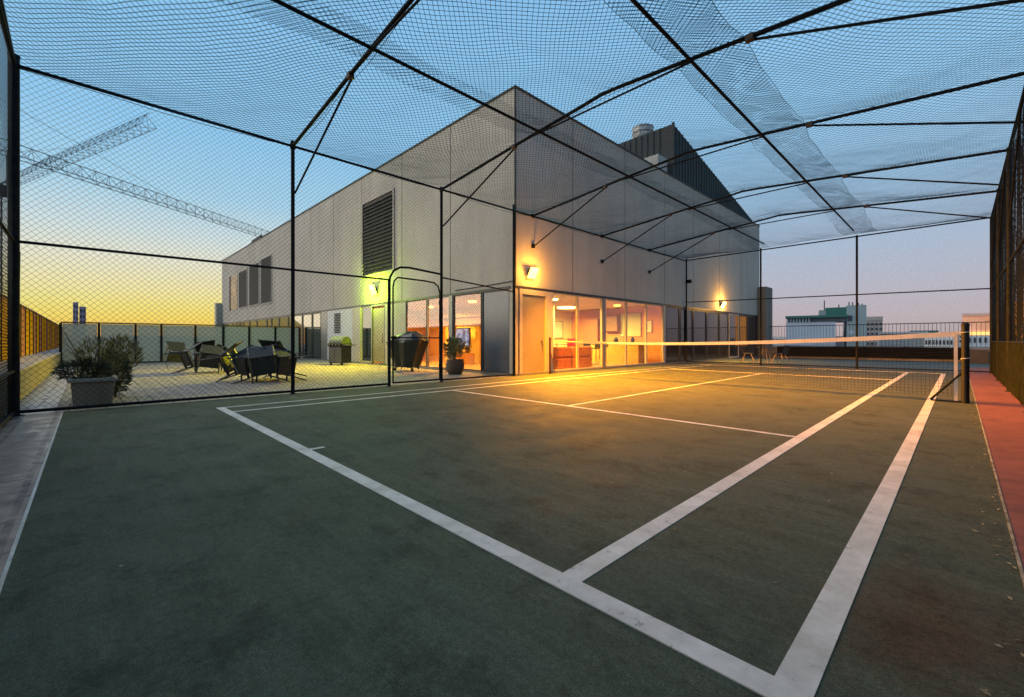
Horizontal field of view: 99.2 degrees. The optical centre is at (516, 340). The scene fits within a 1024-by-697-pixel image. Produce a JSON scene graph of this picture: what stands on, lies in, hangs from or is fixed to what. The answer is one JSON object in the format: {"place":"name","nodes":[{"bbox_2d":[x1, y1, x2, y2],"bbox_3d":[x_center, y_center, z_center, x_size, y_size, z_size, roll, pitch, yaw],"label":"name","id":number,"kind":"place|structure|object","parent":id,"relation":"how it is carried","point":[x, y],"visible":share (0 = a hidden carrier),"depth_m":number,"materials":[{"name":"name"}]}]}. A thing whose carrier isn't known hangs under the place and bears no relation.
{"place":"outdoors","nodes":[
{"label":"outdoors","id":0,"kind":"place"},
{"bbox_2d":[0,412,61,577],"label":"grey back path","id":1,"kind":"structure","parent":0,"point":[25,440],"depth_m":3.72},
{"bbox_2d":[0,1,20,428],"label":"chain link fence","id":2,"kind":"object","parent":1,"relation":"on","point":[4,418],"visible":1,"depth_m":5.55,"materials":[{"name":"metal"}]},
{"bbox_2d":[6,367,72,414],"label":"stone path","id":3,"kind":"structure","parent":0,"point":[44,392],"depth_m":8.34,"materials":[{"name":"stone"}]},
{"bbox_2d":[73,302,77,323],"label":"twin tower","id":4,"kind":"structure","parent":0,"point":[75,318],"depth_m":419.93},
{"bbox_2d":[79,306,85,323],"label":"twin tower","id":5,"kind":"structure","parent":0,"point":[82,319],"depth_m":429.94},
{"bbox_2d":[56,358,506,411],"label":"terrace paving","id":6,"kind":"structure","parent":0,"point":[339,371],"depth_m":11.53,"materials":[{"name":"stone"}]},
{"bbox_2d":[67,375,117,405],"bbox_3d":[-7.072,0.830,7.281,0.600,0.440,0.680,0,0,-45],"label":"stone planter","id":7,"kind":"object","parent":6,"relation":"on","point":[90,392],"visible":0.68,"depth_m":7.07,"materials":[{"name":"stone"}]},
{"bbox_2d":[50,332,125,385],"bbox_3d":[-7.097,0.310,7.259,0.953,0.903,0.699,0,0,-45],"label":"shrub","id":8,"kind":"object","parent":7,"relation":"in","point":[86,367],"visible":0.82,"depth_m":7.22,"materials":[{"name":"green plant"}]},
{"bbox_2d":[96,333,143,396],"bbox_3d":[-7.469,0.485,8.236,0.763,1.305,0.862,0,0,-45],"label":"shrub","id":9,"kind":"object","parent":6,"relation":"on","point":[124,371],"visible":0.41,"depth_m":8.20,"materials":[{"name":"green plant"}]},
{"bbox_2d":[162,340,190,367],"bbox_3d":[-13.024,0.543,16.678,0.979,0.731,0.620,29,10,35],"label":"patio chair","id":10,"kind":"object","parent":6,"relation":"on","point":[174,348],"visible":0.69,"depth_m":16.64,"materials":[{"name":"black fabric"}]},
{"bbox_2d":[59,321,300,363],"bbox_3d":[-16.266,0.110,22.291,9.840,1.880,0.120,0,0,-45],"label":"glass balustrade","id":11,"kind":"object","parent":6,"relation":"on","point":[247,338],"visible":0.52,"depth_m":21.31,"materials":[{"name":"glass"}]},
{"bbox_2d":[163,341,202,373],"bbox_3d":[-10.642,0.544,14.097,0.620,0.731,0.979,-7,14,35],"label":"patio chair","id":12,"kind":"object","parent":6,"relation":"on","point":[184,360],"visible":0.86,"depth_m":14.05,"materials":[{"name":"black fabric"}]},
{"bbox_2d":[193,339,215,368],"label":"patio chair","id":13,"kind":"object","parent":6,"relation":"on","point":[206,343],"visible":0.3,"depth_m":14.74,"materials":[{"name":"black fabric"}]},
{"bbox_2d":[192,352,224,371],"bbox_3d":[-10.269,0.730,14.585,0.900,0.640,1.100,0,0,-39],"label":"patio table","id":14,"kind":"object","parent":6,"relation":"on","point":[196,354],"visible":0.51,"depth_m":14.16,"materials":[{"name":"metal"}]},
{"bbox_2d":[196,344,222,373],"bbox_3d":[-9.846,0.594,14.008,0.620,0.731,0.979,11,6,-34],"label":"patio chair","id":15,"kind":"object","parent":6,"relation":"on","point":[211,350],"visible":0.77,"depth_m":14.01,"materials":[{"name":"black fabric"}]},
{"bbox_2d":[198,340,243,381],"bbox_3d":[-7.511,0.543,11.354,0.979,0.731,0.620,-25,13,-12],"label":"patio chair","id":16,"kind":"object","parent":6,"relation":"on","point":[228,364],"visible":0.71,"depth_m":11.17,"materials":[{"name":"black fabric"}]},
{"bbox_2d":[215,344,238,366],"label":"patio chair","id":17,"kind":"object","parent":6,"relation":"on","point":[226,348],"visible":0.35,"depth_m":14.88,"materials":[{"name":"black fabric"}]},
{"bbox_2d":[214,344,265,383],"bbox_3d":[-6.974,0.586,11.099,0.620,0.731,0.979,7,16,27],"label":"patio chair","id":18,"kind":"object","parent":6,"relation":"on","point":[241,370],"visible":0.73,"depth_m":11.05,"materials":[{"name":"black fabric"}]},
{"bbox_2d":[237,356,287,381],"bbox_3d":[-6.724,0.730,11.620,1.100,0.640,0.900,0,0,37],"label":"patio table","id":19,"kind":"object","parent":6,"relation":"on","point":[257,376],"visible":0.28,"depth_m":11.59,"materials":[{"name":"metal"}]},
{"bbox_2d":[247,344,278,383],"bbox_3d":[-6.399,0.591,11.004,0.620,0.731,0.979,-9,17,-29],"label":"patio chair","id":20,"kind":"object","parent":6,"relation":"on","point":[264,361],"visible":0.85,"depth_m":11.01,"materials":[{"name":"black fabric"}]},
{"bbox_2d":[258,339,284,365],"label":"patio chair","id":21,"kind":"object","parent":6,"relation":"on","point":[266,343],"visible":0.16,"depth_m":11.85,"materials":[{"name":"black fabric"}]},
{"bbox_2d":[266,348,309,381],"bbox_3d":[-6.047,0.617,11.412,0.979,0.731,0.620,9,0,18],"label":"patio chair","id":22,"kind":"object","parent":6,"relation":"on","point":[282,354],"visible":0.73,"depth_m":11.35,"materials":[{"name":"black fabric"}]},
{"bbox_2d":[274,344,311,376],"bbox_3d":[-6.352,0.576,12.093,0.620,0.731,0.979,-11,-21,40],"label":"patio chair","id":23,"kind":"object","parent":6,"relation":"on","point":[277,346],"visible":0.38,"depth_m":11.92,"materials":[{"name":"black fabric"}]},
{"bbox_2d":[328,336,355,364],"bbox_3d":[-7.701,0.434,18.986,1.440,1.231,0.630,0,0,27],"label":"gas barbecue","id":24,"kind":"object","parent":6,"relation":"on","point":[340,350],"visible":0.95,"depth_m":18.78,"materials":[{"name":"grey metal"}]},
{"bbox_2d":[329,347,340,361],"bbox_3d":[-7.813,0.610,18.771,0.770,0.640,0.013,0,0,28],"label":"door","id":25,"kind":"structure","parent":24,"relation":"in","point":[334,352],"depth_m":18.74,"materials":[{"name":"metal"}]},
{"bbox_2d":[386,331,429,370],"bbox_3d":[-3.804,0.357,15.224,1.589,1.383,0.738,0,0,23],"label":"covered barbecue","id":26,"kind":"object","parent":6,"relation":"on","point":[415,351],"visible":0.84,"depth_m":14.94,"materials":[{"name":"fabric"}]},
{"bbox_2d":[445,359,464,373],"bbox_3d":[-1.932,0.820,13.735,0.594,0.460,0.600,0,0,-45],"label":"plant pot","id":27,"kind":"object","parent":6,"relation":"on","point":[455,363],"visible":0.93,"depth_m":13.51,"materials":[{"name":"grey ceramic"}]},
{"bbox_2d":[443,336,467,359],"bbox_3d":[-1.915,0.245,13.751,0.861,0.853,0.903,0,0,-45],"label":"leafy plant","id":28,"kind":"object","parent":27,"relation":"on","point":[455,349],"visible":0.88,"depth_m":13.65,"materials":[{"name":"green plant"}]},
{"bbox_2d":[97,336,842,345],"bbox_3d":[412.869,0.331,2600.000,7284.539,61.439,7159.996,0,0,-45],"label":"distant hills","id":29,"kind":"structure","parent":0,"point":[837,343],"depth_m":2600.00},
{"bbox_2d":[0,362,1023,696],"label":"court surface","id":30,"kind":"object","parent":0,"point":[206,548],"visible":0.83,"depth_m":2.25,"materials":[{"name":"concrete"}]},
{"bbox_2d":[0,412,62,592],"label":"path edge strip","id":31,"kind":"object","parent":30,"relation":"on","point":[8,563],"visible":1,"depth_m":2.51,"materials":[{"name":"white paint"}]},
{"bbox_2d":[7,53,685,416],"bbox_3d":[0.558,-1.488,13.519,21.450,5.095,0.220,0,0,-45],"label":"chain link fence","id":32,"kind":"object","parent":30,"relation":"on","point":[16,231],"visible":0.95,"depth_m":7.73,"materials":[{"name":"metal"}]},
{"bbox_2d":[0,0,1023,272],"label":"roof frame","id":33,"kind":"object","parent":32,"relation":"attached to","point":[412,4],"visible":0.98,"depth_m":7.64,"materials":[{"name":"paint"}]},
{"bbox_2d":[4,0,1023,258],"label":"roof netting","id":34,"kind":"object","parent":33,"relation":"on","point":[516,92],"visible":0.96,"depth_m":7.22,"materials":[{"name":"fabric"}]},
{"bbox_2d":[225,364,697,407],"bbox_3d":[1.755,1.050,13.069,17.775,0.007,0.060,0,0,-45],"label":"court sideline","id":35,"kind":"object","parent":30,"relation":"on","point":[422,389],"visible":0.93,"depth_m":9.15,"materials":[{"name":"white paint"}]},
{"bbox_2d":[233,365,706,411],"bbox_3d":[2.151,1.050,12.666,17.775,0.007,0.070,0,0,-45],"label":"court singles line","id":36,"kind":"object","parent":30,"relation":"on","point":[425,392],"visible":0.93,"depth_m":8.47,"materials":[{"name":"white paint"}]},
{"bbox_2d":[217,407,813,696],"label":"court baseline","id":37,"kind":"object","parent":30,"relation":"on","point":[747,675],"visible":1,"depth_m":1.78,"materials":[{"name":"white paint"}]},
{"bbox_2d":[452,390,795,436],"bbox_3d":[0.850,1.050,6.967,0.060,0.009,6.235,0,0,-45],"label":"court service line","id":38,"kind":"object","parent":30,"relation":"on","point":[641,415],"visible":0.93,"depth_m":5.95,"materials":[{"name":"white paint"}]},
{"bbox_2d":[568,373,762,405],"bbox_3d":[4.347,1.050,10.456,9.820,0.007,0.060,0,0,-45],"label":"court centre line","id":39,"kind":"object","parent":30,"relation":"on","point":[653,391],"visible":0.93,"depth_m":8.81,"materials":[{"name":"white paint"}]},
{"bbox_2d":[421,382,1023,695],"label":"leaf litter","id":40,"kind":"object","parent":30,"relation":"on","point":[998,645],"visible":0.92,"depth_m":2.28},
{"bbox_2d":[563,372,909,581],"bbox_3d":[6.583,1.050,8.157,17.775,0.007,0.105,0,0,-45],"label":"court singles line","id":41,"kind":"object","parent":30,"relation":"on","point":[587,568],"visible":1,"depth_m":2.70,"materials":[{"name":"white paint"}]},
{"bbox_2d":[549,323,970,403],"bbox_3d":[4.326,0.379,10.540,0.148,1.362,9.232,0,0,-45],"label":"tennis net","id":42,"kind":"object","parent":30,"relation":"on","point":[964,334],"visible":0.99,"depth_m":8.46,"materials":[{"name":"fabric"}]},
{"bbox_2d":[679,369,890,379],"bbox_3d":[7.896,1.050,13.893,0.060,0.009,6.235,0,0,-45],"label":"court service line","id":43,"kind":"object","parent":30,"relation":"on","point":[786,374],"visible":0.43,"depth_m":13.10,"materials":[{"name":"white paint"}]},
{"bbox_2d":[702,364,941,373],"bbox_3d":[10.842,1.050,16.559,0.080,0.009,7.820,0,0,-45],"label":"court baseline","id":44,"kind":"object","parent":30,"relation":"on","point":[831,369],"visible":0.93,"depth_m":15.79,"materials":[{"name":"white paint"}]},
{"bbox_2d":[775,374,945,695],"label":"court sideline","id":45,"kind":"object","parent":30,"relation":"on","point":[804,663],"visible":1,"depth_m":1.85,"materials":[{"name":"white paint"}]},
{"bbox_2d":[0,0,1023,337],"label":"sky","id":46,"kind":"structure","parent":0,"point":[778,262],"materials":[{"name":"blue"}]},
{"bbox_2d":[772,337,783,345],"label":"white house","id":47,"kind":"structure","parent":0,"point":[777,338],"depth_m":159.56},
{"bbox_2d":[785,301,865,346],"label":"white office block","id":48,"kind":"structure","parent":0,"point":[846,313],"depth_m":148.07,"materials":[{"name":"metal"}]},
{"bbox_2d":[689,357,989,371],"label":"deck","id":49,"kind":"structure","parent":0,"point":[864,363],"depth_m":20.07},
{"bbox_2d":[741,345,754,362],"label":"cafe chair","id":50,"kind":"object","parent":49,"relation":"on","point":[747,353],"visible":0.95,"depth_m":20.60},
{"bbox_2d":[756,347,772,362],"bbox_3d":[11.703,0.683,20.477,0.732,0.745,0.740,0,0,-45],"label":"cafe table","id":51,"kind":"object","parent":49,"relation":"on","point":[764,349],"visible":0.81,"depth_m":20.43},
{"bbox_2d":[771,345,789,362],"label":"cafe chair","id":52,"kind":"object","parent":49,"relation":"on","point":[785,350],"visible":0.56,"depth_m":19.78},
{"bbox_2d":[775,346,960,361],"bbox_3d":[19.214,0.700,24.284,0.750,0.700,8.500,0,0,-45],"label":"long planter","id":53,"kind":"object","parent":49,"relation":"on","point":[867,354],"visible":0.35,"depth_m":23.45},
{"bbox_2d":[866,316,882,345],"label":"apartment block","id":54,"kind":"structure","parent":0,"point":[877,320],"depth_m":219.63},
{"bbox_2d":[878,332,927,345],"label":"warehouse","id":55,"kind":"structure","parent":0,"point":[907,342],"depth_m":119.90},
{"bbox_2d":[910,330,938,332],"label":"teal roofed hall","id":56,"kind":"structure","parent":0,"point":[930,331],"depth_m":168.94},
{"bbox_2d":[962,313,989,346],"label":"orange lit building","id":57,"kind":"structure","parent":0,"point":[980,339],"depth_m":139.61,"materials":[{"name":"orange"}]},
{"bbox_2d":[970,349,988,362],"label":"concrete block","id":58,"kind":"structure","parent":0,"point":[983,355],"depth_m":20.28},
{"bbox_2d":[970,368,1023,570],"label":"red side path","id":59,"kind":"structure","parent":0,"point":[1001,412],"depth_m":4.69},
{"bbox_2d":[990,86,1023,411],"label":"chain link fence","id":60,"kind":"object","parent":59,"relation":"on","point":[1006,358],"visible":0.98,"depth_m":8.91,"materials":[{"name":"metal"}]},
{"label":"roof deck","id":61,"kind":"structure","parent":0,"visible":0},
{"bbox_2d":[0,347,62,416],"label":"parapet wall","id":62,"kind":"structure","parent":61,"relation":"on","point":[36,368],"depth_m":10.26,"materials":[{"name":"pale concrete"}]},
{"bbox_2d":[0,293,62,361],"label":"metal fence","id":63,"kind":"object","parent":62,"relation":"on","point":[36,332],"visible":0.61,"depth_m":16.49,"materials":[{"name":"metal"}]},
{"bbox_2d":[215,85,771,375],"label":"rooftop building","id":64,"kind":"structure","parent":61,"relation":"on","point":[573,270],"depth_m":18.14,"materials":[{"name":"concrete"}]},
{"bbox_2d":[249,320,256,325],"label":"window","id":65,"kind":"structure","parent":64,"relation":"in","point":[252,322],"depth_m":33.55,"materials":[{"name":"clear glass"}]},
{"bbox_2d":[257,319,266,325],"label":"window","id":66,"kind":"structure","parent":64,"relation":"in","point":[259,323],"depth_m":31.81,"materials":[{"name":"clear glass"}]},
{"bbox_2d":[271,317,278,327],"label":"window","id":67,"kind":"structure","parent":64,"relation":"in","point":[273,320],"depth_m":29.61,"materials":[{"name":"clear glass"}]},
{"bbox_2d":[279,316,287,327],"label":"window","id":68,"kind":"structure","parent":64,"relation":"in","point":[281,319],"depth_m":28.40,"materials":[{"name":"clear glass"}]},
{"bbox_2d":[288,314,301,354],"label":"window","id":69,"kind":"structure","parent":64,"relation":"in","point":[297,317],"depth_m":26.38,"materials":[{"name":"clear glass"}]},
{"bbox_2d":[302,313,311,357],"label":"window","id":70,"kind":"structure","parent":64,"relation":"in","point":[307,327],"depth_m":25.29,"materials":[{"name":"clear glass"}]},
{"bbox_2d":[312,312,320,358],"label":"window","id":71,"kind":"structure","parent":64,"relation":"in","point":[317,321],"depth_m":24.29,"materials":[{"name":"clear glass"}]},
{"bbox_2d":[361,306,370,362],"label":"window","id":72,"kind":"structure","parent":64,"relation":"in","point":[366,330],"depth_m":19.93,"materials":[{"name":"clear glass"}]},
{"bbox_2d":[369,285,376,294],"bbox_3d":[-6.274,-2.220,19.107,0.262,0.442,0.400,0,0,-45],"label":"wall lamp","id":73,"kind":"object","parent":64,"relation":"attached to","point":[372,289],"visible":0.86,"depth_m":19.01,"materials":[{"name":"glass"}]},
{"bbox_2d":[373,307,383,362],"bbox_3d":[-6.018,-0.250,19.065,0.114,2.400,1.075,0,0,-45],"label":"door","id":74,"kind":"structure","parent":64,"relation":"in","point":[379,313],"depth_m":19.09,"materials":[{"name":"grey metal"}]},
{"bbox_2d":[406,299,426,366],"bbox_3d":[-3.865,-0.290,16.896,0.065,2.560,1.494,0,0,-45],"label":"window","id":75,"kind":"structure","parent":64,"relation":"in","point":[421,299],"depth_m":16.74,"materials":[{"name":"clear glass"}]},
{"bbox_2d":[427,296,448,368],"bbox_3d":[-2.827,-0.290,15.841,0.065,2.560,1.404,0,0,-45],"label":"window","id":76,"kind":"structure","parent":64,"relation":"in","point":[445,296],"depth_m":16.29,"materials":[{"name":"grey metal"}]},
{"bbox_2d":[456,328,474,363],"bbox_3d":[-2.449,0.225,19.467,0.400,1.590,1.400,0,0,-45],"label":"television","id":77,"kind":"object","parent":64,"relation":"on","point":[468,337],"visible":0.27,"depth_m":19.09,"materials":[{"name":"plastic"}]},
{"bbox_2d":[453,292,481,370],"bbox_3d":[-1.638,-0.290,14.630,0.065,2.560,1.523,0,0,-45],"label":"window","id":78,"kind":"structure","parent":64,"relation":"in","point":[454,296],"depth_m":14.58,"materials":[{"name":"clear glass"}]},
{"bbox_2d":[482,289,508,372],"bbox_3d":[-0.632,-0.290,13.607,0.065,2.560,1.284,0,0,-45],"label":"window","id":79,"kind":"structure","parent":64,"relation":"in","point":[496,339],"depth_m":13.62,"materials":[{"name":"glass"}]},
{"bbox_2d":[527,267,538,278],"bbox_3d":[0.497,-2.056,13.275,0.300,0.320,0.261,0,0,-45],"label":"wall lamp","id":80,"kind":"object","parent":64,"relation":"attached to","point":[532,272],"visible":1,"depth_m":13.21,"materials":[{"name":"glass"}]},
{"bbox_2d":[522,294,544,372],"bbox_3d":[0.540,-0.205,13.526,1.053,2.390,0.124,0,0,-45],"label":"door","id":81,"kind":"structure","parent":64,"relation":"in","point":[533,307],"depth_m":13.54,"materials":[{"name":"grey metal"}]},
{"bbox_2d":[555,321,562,337],"bbox_3d":[1.909,-0.570,22.166,1.500,0.900,0.040,0,0,-45],"label":"framed picture","id":82,"kind":"object","parent":64,"relation":"attached to","point":[558,329],"visible":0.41,"depth_m":22.44,"materials":[{"name":"paper"}]},
{"bbox_2d":[553,347,571,369],"bbox_3d":[1.307,0.620,15.432,1.150,0.800,0.820,0,0,-45],"label":"sofa","id":83,"kind":"object","parent":64,"relation":"on","point":[558,358],"visible":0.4,"depth_m":15.15,"materials":[{"name":"fabric"}]},
{"bbox_2d":[553,292,577,370],"bbox_3d":[1.624,-0.290,14.619,1.346,2.560,0.065,0,0,-45],"label":"window","id":84,"kind":"structure","parent":64,"relation":"in","point":[553,292],"depth_m":15.05,"materials":[{"name":"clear glass"}]},
{"bbox_2d":[557,306,575,308],"bbox_3d":[2.293,-1.512,19.921,0.882,0.075,0.882,0,0,-45],"label":"ceiling lamp","id":85,"kind":"object","parent":64,"relation":"attached to","point":[565,307],"visible":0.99,"depth_m":19.62,"materials":[{"name":"white"}]},
{"bbox_2d":[570,346,591,367],"bbox_3d":[2.199,0.620,16.380,1.150,0.800,0.820,0,0,-45],"label":"sofa","id":86,"kind":"object","parent":64,"relation":"on","point":[586,356],"visible":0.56,"depth_m":16.13,"materials":[{"name":"fabric"}]},
{"bbox_2d":[567,338,575,346],"bbox_3d":[2.034,0.070,16.049,0.318,0.320,0.119,0,0,-14],"label":"cushion","id":87,"kind":"object","parent":86,"relation":"on","point":[570,344],"visible":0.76,"depth_m":15.99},
{"bbox_2d":[578,295,601,368],"bbox_3d":[2.641,-0.290,15.619,1.466,2.560,0.065,0,0,-45],"label":"window","id":88,"kind":"structure","parent":64,"relation":"in","point":[600,366],"depth_m":16.08,"materials":[{"name":"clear glass"}]},
{"bbox_2d":[583,319,599,346],"bbox_3d":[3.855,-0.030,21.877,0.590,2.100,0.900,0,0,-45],"label":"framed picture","id":89,"kind":"object","parent":64,"relation":"on","point":[591,330],"visible":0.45,"depth_m":21.62,"materials":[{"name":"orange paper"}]},
{"bbox_2d":[592,341,599,364],"bbox_3d":[3.377,0.526,18.462,0.360,0.991,0.360,0,0,-45],"label":"bar stool","id":90,"kind":"object","parent":64,"relation":"on","point":[597,345],"visible":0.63,"depth_m":18.46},
{"bbox_2d":[606,316,619,331],"bbox_3d":[4.652,-0.825,21.259,0.320,0.750,0.800,0,0,-45],"label":"framed picture","id":91,"kind":"object","parent":64,"relation":"attached to","point":[612,323],"depth_m":21.03},
{"bbox_2d":[605,299,625,366],"bbox_3d":[3.822,-0.290,16.780,1.460,2.560,0.065,0,0,-45],"label":"window","id":92,"kind":"structure","parent":64,"relation":"in","point":[605,299],"depth_m":17.25,"materials":[{"name":"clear glass"}]},
{"bbox_2d":[591,344,643,363],"bbox_3d":[4.591,0.555,19.866,0.680,0.930,2.580,0,0,-45],"label":"kitchen counter","id":93,"kind":"object","parent":64,"relation":"on","point":[618,351],"visible":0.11,"depth_m":19.35,"materials":[{"name":"wood"}]},
{"bbox_2d":[620,312,641,336],"bbox_3d":[5.425,-0.750,20.686,0.040,1.150,1.150,0,0,-45],"label":"framed picture","id":94,"kind":"object","parent":64,"relation":"attached to","point":[634,324],"visible":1,"depth_m":20.60,"materials":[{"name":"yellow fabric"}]},
{"bbox_2d":[626,301,645,365],"bbox_3d":[4.914,-0.290,17.852,1.547,2.560,0.065,0,0,-45],"label":"window","id":95,"kind":"structure","parent":64,"relation":"in","point":[626,301],"depth_m":18.35,"materials":[{"name":"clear glass"}]},
{"bbox_2d":[647,320,651,332],"bbox_3d":[6.091,-0.650,20.009,0.040,0.600,0.340,0,0,-45],"label":"framed picture","id":96,"kind":"object","parent":64,"relation":"attached to","point":[649,326],"visible":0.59,"depth_m":19.98,"materials":[{"name":"white paper"}]},
{"bbox_2d":[646,303,662,363],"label":"window","id":97,"kind":"structure","parent":64,"relation":"in","point":[646,303],"depth_m":19.41,"materials":[{"name":"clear glass"}]},
{"bbox_2d":[666,306,679,361],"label":"window","id":98,"kind":"structure","parent":64,"relation":"in","point":[672,313],"depth_m":20.18,"materials":[{"name":"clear glass"}]},
{"bbox_2d":[680,308,692,361],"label":"window","id":99,"kind":"structure","parent":64,"relation":"in","point":[682,310],"depth_m":21.22,"materials":[{"name":"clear glass"}]},
{"bbox_2d":[693,309,706,360],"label":"window","id":100,"kind":"structure","parent":64,"relation":"in","point":[697,329],"depth_m":22.20,"materials":[{"name":"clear glass"}]},
{"bbox_2d":[707,311,718,359],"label":"window","id":101,"kind":"structure","parent":64,"relation":"in","point":[713,322],"depth_m":23.37,"materials":[{"name":"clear glass"}]},
{"bbox_2d":[719,312,728,358],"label":"window","id":102,"kind":"structure","parent":64,"relation":"in","point":[724,327],"depth_m":24.46,"materials":[{"name":"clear glass"}]},
{"bbox_2d":[729,313,738,357],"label":"window","id":103,"kind":"structure","parent":64,"relation":"in","point":[733,320],"depth_m":25.54,"materials":[{"name":"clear glass"}]},
{"bbox_2d":[739,315,747,356],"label":"window","id":104,"kind":"structure","parent":64,"relation":"in","point":[744,326],"depth_m":26.73,"materials":[{"name":"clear glass"}]},
{"bbox_2d":[748,316,757,355],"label":"window","id":105,"kind":"structure","parent":64,"relation":"in","point":[752,320],"depth_m":28.02,"materials":[{"name":"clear glass"}]},
{"bbox_2d":[685,218,989,372],"bbox_3d":[11.672,-1.453,17.515,0.176,5.026,10.061,0,0,-45],"label":"chain link fence","id":106,"kind":"object","parent":61,"relation":"on","point":[847,294],"visible":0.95,"depth_m":16.52,"materials":[{"name":"metal"}]},
{"bbox_2d":[768,346,989,361],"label":"roof edge wall","id":107,"kind":"structure","parent":61,"relation":"on","point":[771,350],"depth_m":28.21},
{"bbox_2d":[769,321,989,347],"bbox_3d":[19.946,-0.302,25.214,0.050,1.299,10.200,0,0,-45],"label":"metal railing","id":108,"kind":"object","parent":107,"relation":"on","point":[892,333],"visible":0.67,"depth_m":24.22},
{"bbox_2d":[970,381,1023,588],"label":"path edge line","id":109,"kind":"object","parent":61,"relation":"on","point":[1019,564],"visible":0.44,"depth_m":2.64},
{"bbox_3d":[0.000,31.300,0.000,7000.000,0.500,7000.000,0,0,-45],"label":"city ground","id":110,"kind":"structure","parent":0,"visible":0},
{"bbox_2d":[0,112,156,290],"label":"tower crane","id":111,"kind":"object","parent":110,"relation":"on","point":[71,153],"visible":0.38,"depth_m":77.12,"materials":[{"name":"metal"}]},
{"bbox_2d":[1,99,268,236],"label":"tower crane","id":112,"kind":"object","parent":110,"relation":"on","point":[133,185],"visible":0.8,"depth_m":61.74,"materials":[{"name":"metal"}]},
{"bbox_2d":[924,337,953,347],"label":"white windowed building","id":113,"kind":"structure","parent":110,"relation":"on","point":[940,343],"depth_m":110.01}
]}

